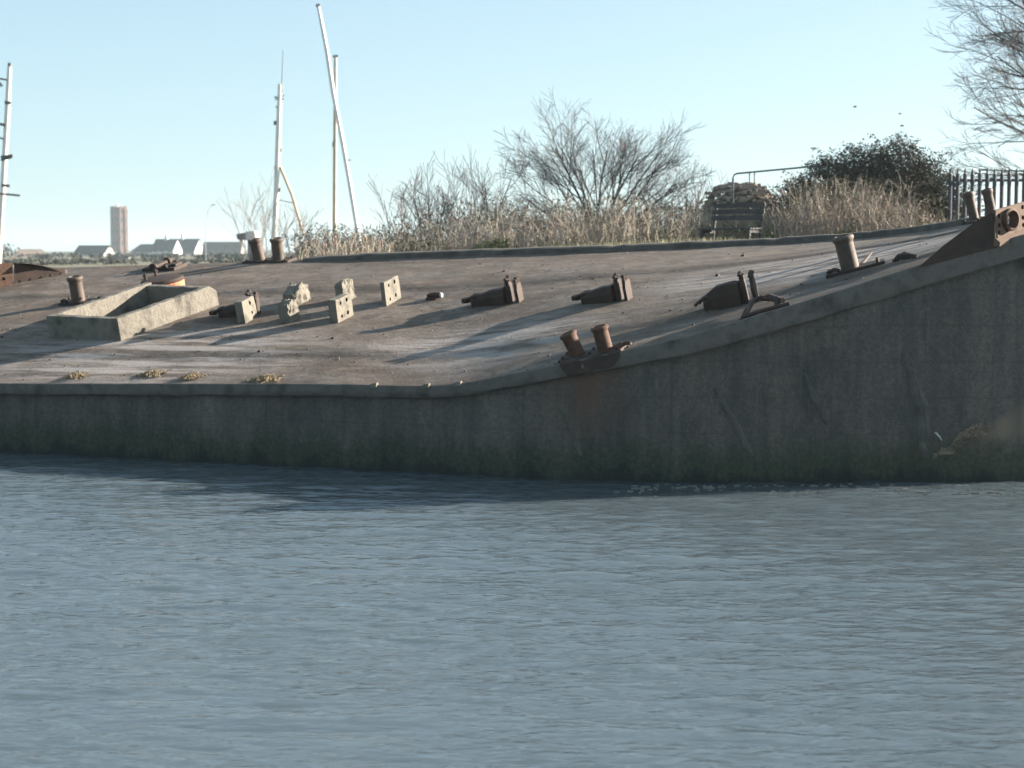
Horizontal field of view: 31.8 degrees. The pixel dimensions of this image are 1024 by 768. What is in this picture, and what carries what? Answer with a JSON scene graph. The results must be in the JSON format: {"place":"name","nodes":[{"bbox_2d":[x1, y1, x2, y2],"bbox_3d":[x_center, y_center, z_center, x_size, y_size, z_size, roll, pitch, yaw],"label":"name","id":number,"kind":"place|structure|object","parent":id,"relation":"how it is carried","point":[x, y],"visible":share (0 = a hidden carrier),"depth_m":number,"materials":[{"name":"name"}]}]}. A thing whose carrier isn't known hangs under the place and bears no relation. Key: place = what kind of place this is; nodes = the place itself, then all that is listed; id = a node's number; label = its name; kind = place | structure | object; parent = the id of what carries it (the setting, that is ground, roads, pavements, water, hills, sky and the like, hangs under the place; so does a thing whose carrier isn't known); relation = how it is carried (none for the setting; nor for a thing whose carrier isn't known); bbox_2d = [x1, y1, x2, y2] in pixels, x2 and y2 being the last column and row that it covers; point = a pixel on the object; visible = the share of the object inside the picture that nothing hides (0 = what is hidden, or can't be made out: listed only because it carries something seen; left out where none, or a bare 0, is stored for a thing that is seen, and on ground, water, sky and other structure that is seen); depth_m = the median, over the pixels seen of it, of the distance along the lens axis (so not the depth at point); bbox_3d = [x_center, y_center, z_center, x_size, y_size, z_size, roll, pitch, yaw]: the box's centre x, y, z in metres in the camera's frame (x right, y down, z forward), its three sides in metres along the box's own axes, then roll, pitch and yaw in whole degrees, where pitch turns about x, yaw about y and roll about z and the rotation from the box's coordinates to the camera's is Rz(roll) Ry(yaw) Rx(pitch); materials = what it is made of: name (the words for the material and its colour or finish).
{"place":"outdoors","nodes":[
{"label":"outdoors","id":0,"kind":"place"},
{"bbox_2d":[2,251,299,268],"bbox_3d":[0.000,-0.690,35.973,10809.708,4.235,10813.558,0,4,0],"label":"ground","id":1,"kind":"structure","parent":0,"point":[92,265],"depth_m":324.58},
{"bbox_2d":[0,63,19,262],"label":"boat mast","id":2,"kind":"object","parent":1,"relation":"on","point":[5,156],"visible":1,"depth_m":59.51,"materials":[{"name":"white metal"}]},
{"bbox_2d":[9,249,46,257],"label":"house","id":3,"kind":"structure","parent":1,"relation":"on","point":[28,251],"depth_m":477.63,"materials":[{"name":"brown tile"}]},
{"bbox_2d":[73,245,115,255],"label":"house","id":4,"kind":"structure","parent":1,"relation":"on","point":[85,250],"depth_m":616.39,"materials":[{"name":"tile"}]},
{"bbox_2d":[110,204,127,253],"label":"brick tower","id":5,"kind":"structure","parent":1,"relation":"on","point":[119,226],"depth_m":993.25,"materials":[{"name":"brown brick"}]},
{"bbox_2d":[130,244,152,254],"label":"house","id":6,"kind":"structure","parent":1,"relation":"on","point":[144,248],"depth_m":716.49,"materials":[{"name":"tile"}]},
{"bbox_2d":[151,235,182,254],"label":"house","id":7,"kind":"structure","parent":1,"relation":"on","point":[165,245],"depth_m":686.36,"materials":[{"name":"white paint"}]},
{"bbox_2d":[1,243,371,264],"bbox_3d":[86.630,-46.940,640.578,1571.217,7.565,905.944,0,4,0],"label":"hedges","id":8,"kind":"object","parent":1,"relation":"on","point":[112,259],"visible":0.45,"depth_m":337.75,"materials":[{"name":"green plant"}]},
{"bbox_2d":[178,235,202,254],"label":"house","id":9,"kind":"structure","parent":1,"relation":"on","point":[191,246],"depth_m":735.04,"materials":[{"name":"white paint"}]},
{"bbox_2d":[205,204,215,255],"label":"street lamp","id":10,"kind":"object","parent":1,"relation":"on","point":[205,232],"visible":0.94,"depth_m":209.27,"materials":[{"name":"grey metal"}]},
{"bbox_2d":[202,240,244,255],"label":"house","id":11,"kind":"structure","parent":1,"relation":"on","point":[221,247],"depth_m":636.91,"materials":[{"name":"grey tile"}]},
{"bbox_2d":[236,231,259,258],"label":"boat","id":12,"kind":"object","parent":1,"relation":"on","point":[245,236],"visible":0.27,"depth_m":74.49,"materials":[{"name":"white paint"}]},
{"bbox_2d":[216,167,298,260],"bbox_3d":[-8.868,-5.311,61.907,3.285,4.351,2.902,2,5,26],"label":"bare shrub","id":13,"kind":"object","parent":1,"relation":"on","point":[266,225],"visible":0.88,"depth_m":61.93,"materials":[{"name":"brown plant"}]},
{"bbox_2d":[270,55,303,257],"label":"boat mast","id":14,"kind":"object","parent":1,"relation":"on","point":[278,148],"visible":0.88,"depth_m":65.53,"materials":[{"name":"white metal"}]},
{"bbox_2d":[275,198,324,256],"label":"bare shrub","id":15,"kind":"object","parent":1,"relation":"on","point":[296,230],"visible":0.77,"depth_m":59.36,"materials":[{"name":"grey plant"}]},
{"bbox_2d":[299,223,360,252],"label":"bramble bush","id":16,"kind":"object","parent":1,"relation":"on","point":[320,233],"visible":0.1,"depth_m":43.89,"materials":[{"name":"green plant"}]},
{"bbox_2d":[332,55,337,238],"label":"boat mast","id":17,"kind":"object","parent":1,"relation":"on","point":[334,144],"visible":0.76,"depth_m":71.47,"materials":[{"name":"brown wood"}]},
{"bbox_2d":[316,3,360,246],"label":"boat mast","id":18,"kind":"object","parent":1,"relation":"on","point":[340,132],"visible":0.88,"depth_m":69.38,"materials":[{"name":"white metal"}]},
{"bbox_2d":[334,228,405,247],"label":"bramble bush","id":19,"kind":"object","parent":1,"relation":"on","point":[370,237],"visible":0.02,"depth_m":43.86,"materials":[{"name":"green plant"}]},
{"bbox_2d":[366,167,439,243],"bbox_3d":[-2.486,-3.811,40.761,1.737,2.192,1.618,0,4,0],"label":"bare shrub","id":20,"kind":"object","parent":1,"relation":"on","point":[401,203],"visible":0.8,"depth_m":40.86,"materials":[{"name":"brown plant"}]},
{"bbox_2d":[388,150,462,241],"bbox_3d":[-2.021,-4.142,41.599,1.717,2.635,1.264,-2,5,-22],"label":"bare shrub","id":21,"kind":"object","parent":1,"relation":"on","point":[425,199],"visible":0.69,"depth_m":41.69,"materials":[{"name":"brown plant"}]},
{"bbox_2d":[409,156,494,241],"bbox_3d":[-1.276,-4.181,42.843,2.453,2.440,1.436,-2,5,-20],"label":"bare shrub","id":22,"kind":"object","parent":1,"relation":"on","point":[438,186],"visible":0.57,"depth_m":42.71,"materials":[{"name":"brown plant"}]},
{"bbox_2d":[448,145,529,239],"bbox_3d":[-0.509,-4.157,40.924,2.134,2.629,1.532,0,4,0],"label":"bare shrub","id":23,"kind":"object","parent":1,"relation":"on","point":[483,201],"visible":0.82,"depth_m":41.06,"materials":[{"name":"brown plant"}]},
{"bbox_2d":[469,234,518,248],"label":"green shrub","id":24,"kind":"object","parent":1,"relation":"on","point":[498,242],"visible":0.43,"depth_m":36.84,"materials":[{"name":"green plant"}]},
{"bbox_2d":[469,87,716,236],"bbox_3d":[1.941,-5.072,42.919,6.030,3.915,3.763,0,4,0],"label":"bare tree","id":25,"kind":"object","parent":1,"relation":"on","point":[623,147],"visible":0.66,"depth_m":42.62,"materials":[{"name":"brown plant"}]},
{"bbox_2d":[278,168,956,259],"bbox_3d":[2.369,-3.649,39.204,14.854,2.174,10.418,-1,4,-8],"label":"dry scrub","id":26,"kind":"object","parent":1,"relation":"on","point":[799,224],"visible":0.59,"depth_m":37.76,"materials":[{"name":"plant"}]},
{"bbox_2d":[576,205,687,238],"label":"ivy bush","id":27,"kind":"object","parent":1,"relation":"on","point":[631,219],"visible":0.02,"depth_m":42.20,"materials":[{"name":"green plant"}]},
{"bbox_2d":[637,159,727,225],"bbox_3d":[4.079,-4.295,42.859,2.360,2.120,1.761,-3,5,-33],"label":"bare shrub","id":28,"kind":"object","parent":1,"relation":"on","point":[697,198],"visible":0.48,"depth_m":42.85,"materials":[{"name":"brown plant"}]},
{"bbox_2d":[698,202,765,240],"bbox_3d":[4.434,-3.158,36.239,1.200,1.019,0.683,3,5,37],"label":"park bench","id":29,"kind":"object","parent":1,"relation":"on","point":[716,211],"visible":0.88,"depth_m":36.31,"materials":[{"name":"brown wood"}]},
{"bbox_2d":[697,182,779,234],"bbox_3d":[5.261,-3.869,41.244,2.143,1.522,1.650,0,4,0],"label":"rubble mound","id":30,"kind":"object","parent":1,"relation":"on","point":[744,190],"visible":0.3,"depth_m":40.90,"materials":[{"name":"stone"}]},
{"bbox_2d":[756,226,782,237],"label":"green shrub","id":31,"kind":"object","parent":1,"relation":"on","point":[771,235],"visible":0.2,"depth_m":37.83,"materials":[{"name":"green plant"}]},
{"bbox_2d":[732,160,872,202],"bbox_3d":[6.536,-4.301,40.392,3.201,1.461,0.041,0,4,0],"label":"pipe rail","id":32,"kind":"object","parent":1,"relation":"on","point":[749,172],"visible":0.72,"depth_m":40.34,"materials":[{"name":"grey metal"}]},
{"bbox_2d":[836,222,874,233],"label":"green shrub","id":33,"kind":"object","parent":1,"relation":"on","point":[848,231],"visible":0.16,"depth_m":36.28,"materials":[{"name":"green plant"}]},
{"bbox_2d":[759,131,984,227],"bbox_3d":[8.105,-4.302,40.024,5.631,2.704,2.500,0,4,0],"label":"bramble bush","id":34,"kind":"object","parent":1,"relation":"on","point":[888,167],"visible":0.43,"depth_m":39.70,"materials":[{"name":"green plant"}]},
{"bbox_2d":[884,173,922,223],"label":"bare shrub","id":35,"kind":"object","parent":1,"relation":"on","point":[900,196],"visible":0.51,"depth_m":38.38,"materials":[{"name":"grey plant"}]},
{"bbox_2d":[927,0,1023,191],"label":"bare tree","id":36,"kind":"object","parent":1,"relation":"on","point":[1016,43],"visible":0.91,"depth_m":43.34,"materials":[{"name":"brown plant"}]},
{"bbox_2d":[945,168,1023,220],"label":"palisade fence","id":37,"kind":"object","parent":1,"relation":"on","point":[951,180],"visible":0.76,"depth_m":38.28,"materials":[{"name":"metal"}]},
{"bbox_2d":[0,451,1023,767],"bbox_3d":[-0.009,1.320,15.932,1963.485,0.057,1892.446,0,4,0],"label":"water","id":38,"kind":"structure","parent":0,"point":[160,613],"depth_m":12.18,"materials":[{"name":"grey liquid"}]},
{"bbox_2d":[0,188,1023,482],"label":"concrete barge","id":39,"kind":"object","parent":38,"relation":"in","point":[902,362],"visible":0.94,"depth_m":20.56,"materials":[{"name":"concrete"}]},
{"bbox_2d":[57,371,90,380],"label":"weed clump","id":40,"kind":"object","parent":39,"relation":"on","point":[76,374],"visible":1,"depth_m":22.25,"materials":[{"name":"plant"}]},
{"bbox_2d":[135,368,168,378],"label":"weed clump","id":41,"kind":"object","parent":39,"relation":"on","point":[149,373],"visible":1,"depth_m":21.95,"materials":[{"name":"plant"}]},
{"bbox_2d":[176,371,209,380],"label":"weed clump","id":42,"kind":"object","parent":39,"relation":"on","point":[189,376],"visible":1,"depth_m":21.61,"materials":[{"name":"plant"}]},
{"bbox_2d":[247,373,283,382],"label":"weed clump","id":43,"kind":"object","parent":39,"relation":"on","point":[273,376],"visible":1,"depth_m":21.14,"materials":[{"name":"plant"}]},
{"bbox_2d":[0,229,949,381],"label":"deck grit","id":44,"kind":"object","parent":39,"relation":"on","point":[703,313],"visible":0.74,"depth_m":22.61,"materials":[{"name":"gravel"}]},
{"bbox_2d":[614,483,1016,495],"bbox_3d":[3.140,1.115,18.717,4.177,0.025,1.144,0,4,0],"label":"floating foam","id":45,"kind":"object","parent":38,"relation":"on","point":[922,492],"visible":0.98,"depth_m":18.77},
{"bbox_2d":[0,0,1023,250],"label":"sky","id":46,"kind":"structure","parent":0,"point":[152,108],"materials":[{"name":"blue"}]},
{"bbox_2d":[536,236,757,246],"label":"bank grass","id":47,"kind":"structure","parent":0,"point":[643,241],"depth_m":28.81,"materials":[{"name":"plant"}]}
]}

